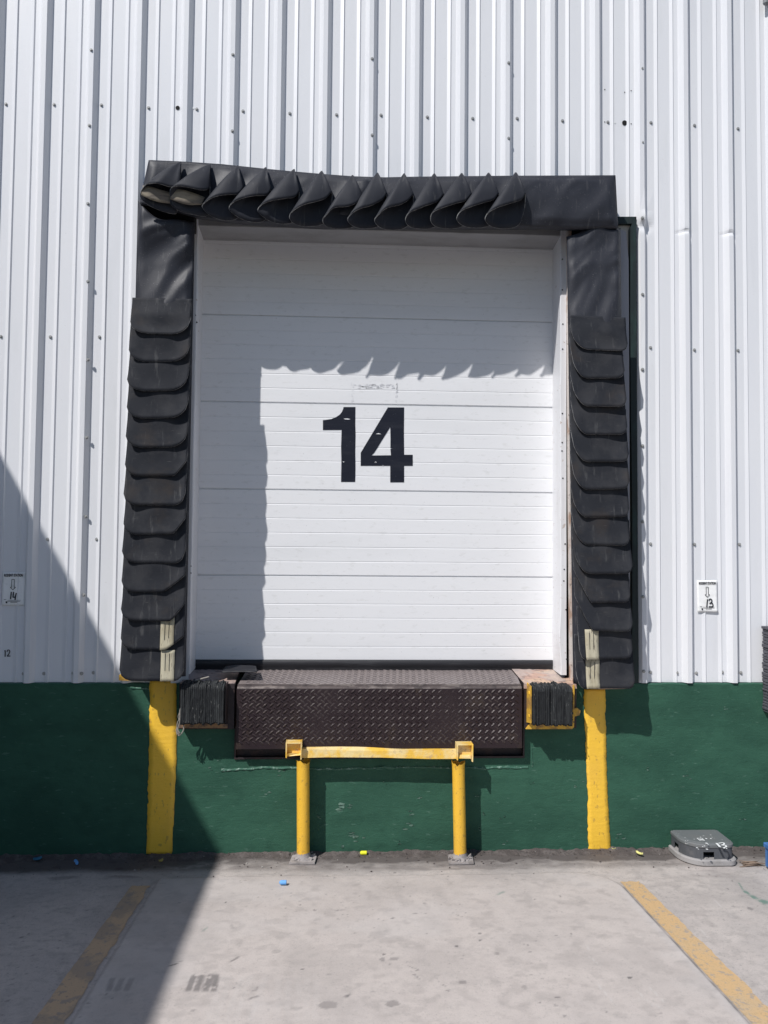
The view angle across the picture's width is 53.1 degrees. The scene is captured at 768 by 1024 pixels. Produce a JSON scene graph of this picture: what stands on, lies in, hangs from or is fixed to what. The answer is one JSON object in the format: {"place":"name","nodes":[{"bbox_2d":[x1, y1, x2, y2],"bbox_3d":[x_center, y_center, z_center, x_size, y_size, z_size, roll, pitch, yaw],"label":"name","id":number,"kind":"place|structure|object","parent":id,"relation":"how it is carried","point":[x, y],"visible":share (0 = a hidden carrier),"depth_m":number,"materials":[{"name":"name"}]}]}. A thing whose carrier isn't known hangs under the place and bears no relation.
{"place":"outdoors","nodes":[
{"label":"outdoors","id":0,"kind":"place"},
{"bbox_2d":[279,880,286,884],"bbox_3d":[-0.579,2.122,4.404,0.040,0.024,0.024,1,-2,-3],"label":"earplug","id":1,"kind":"object","parent":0,"point":[282,882],"visible":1,"depth_m":4.40,"materials":[{"name":"blue plastic"}]},
{"bbox_2d":[0,846,764,876],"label":"dirt","id":2,"kind":"structure","parent":0,"point":[6,858],"depth_m":4.86,"materials":[{"name":"soil"}]},
{"bbox_2d":[0,852,767,1023],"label":"ground","id":3,"kind":"structure","parent":0,"point":[671,938],"depth_m":3.80,"materials":[{"name":"concrete"}]},
{"bbox_2d":[286,740,473,864],"bbox_3d":[-0.027,1.800,4.802,1.176,0.739,0.141,1,-2,-2],"label":"guard frame","id":4,"kind":"object","parent":3,"relation":"on","point":[459,855],"visible":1,"depth_m":4.79,"materials":[{"name":"yellow paint"}]},
{"bbox_2d":[0,0,767,855],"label":"warehouse","id":5,"kind":"structure","parent":3,"relation":"on","point":[380,454],"depth_m":5.12,"materials":[{"name":"white metal"}]},
{"bbox_2d":[2,572,24,605],"bbox_3d":[-2.348,0.487,4.871,0.141,0.211,0.006,1,-2,-3],"label":"rodent sign","id":6,"kind":"object","parent":5,"relation":"attached to","point":[9,587],"visible":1,"depth_m":4.87,"materials":[{"name":"white paper"}]},
{"bbox_2d":[179,679,227,727],"bbox_3d":[-1.128,1.194,4.760,0.306,0.305,0.107,1,-2,-3],"label":"dock bumper","id":7,"kind":"object","parent":5,"relation":"attached to","point":[203,704],"visible":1,"depth_m":4.72,"materials":[{"name":"rubber"}]},
{"bbox_2d":[176,676,208,735],"bbox_3d":[-1.188,1.203,4.765,0.197,0.363,0.052,1,-2,-3],"label":"rope","id":8,"kind":"object","parent":7,"relation":"hanging from","point":[177,730],"visible":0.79,"depth_m":4.75,"materials":[{"name":"grey"}]},
{"bbox_2d":[194,240,552,669],"bbox_3d":[-0.042,-0.422,5.317,2.537,3.037,0.066,1,-2,-3],"label":"dock door","id":9,"kind":"structure","parent":5,"relation":"in","point":[376,460],"depth_m":5.30,"materials":[{"name":"white paint"}]},
{"bbox_2d":[119,160,634,688],"bbox_3d":[-0.006,-0.551,4.841,3.178,3.285,0.338,1,-2,-3],"label":"dock seal","id":10,"kind":"object","parent":5,"relation":"attached to","point":[177,200],"visible":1,"depth_m":4.82,"materials":[{"name":"black plastic"}]},
{"bbox_2d":[234,669,524,758],"bbox_3d":[-0.030,1.320,5.159,1.859,0.534,0.622,1,-2,-3],"label":"dock leveler","id":11,"kind":"object","parent":5,"relation":"attached to","point":[480,710],"visible":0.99,"depth_m":4.87,"materials":[{"name":"metal"}]},
{"bbox_2d":[221,665,256,672],"bbox_3d":[-0.926,1.017,4.985,0.228,0.023,0.186,1,-2,-3],"label":"rubber mat","id":12,"kind":"object","parent":11,"relation":"on","point":[240,668],"visible":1,"depth_m":4.97,"materials":[{"name":"grey rubber"}]},
{"bbox_2d":[525,681,579,728],"bbox_3d":[1.082,1.231,4.869,0.353,0.304,0.106,1,-2,-3],"label":"dock bumper","id":13,"kind":"object","parent":5,"relation":"attached to","point":[550,705],"visible":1,"depth_m":4.83,"materials":[{"name":"rubber"}]},
{"bbox_2d":[697,580,717,611],"bbox_3d":[2.141,0.557,5.089,0.140,0.212,0.006,1,-2,-3],"label":"rodent sign","id":14,"kind":"object","parent":5,"relation":"attached to","point":[707,596],"visible":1,"depth_m":5.09,"materials":[{"name":"white paper"}]},
{"bbox_2d":[761,626,767,712],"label":"seal","id":15,"kind":"object","parent":5,"relation":"attached to","point":[765,667],"visible":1,"depth_m":5.04,"materials":[{"name":"grey rubber"}]},
{"bbox_2d":[668,830,735,866],"bbox_3d":[2.022,2.121,4.824,0.342,0.138,0.330,1,-2,-3],"label":"bait station","id":16,"kind":"object","parent":3,"relation":"on","point":[708,848],"visible":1,"depth_m":4.79,"materials":[{"name":"plastic"}]},
{"bbox_2d":[739,860,764,866],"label":"twigs","id":17,"kind":"object","parent":3,"relation":"on","point":[750,863],"visible":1,"depth_m":4.75,"materials":[{"name":"brown"}]},
{"bbox_2d":[763,842,767,866],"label":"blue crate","id":18,"kind":"object","parent":3,"relation":"on","point":[765,844],"visible":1,"depth_m":4.72,"materials":[{"name":"plastic"}]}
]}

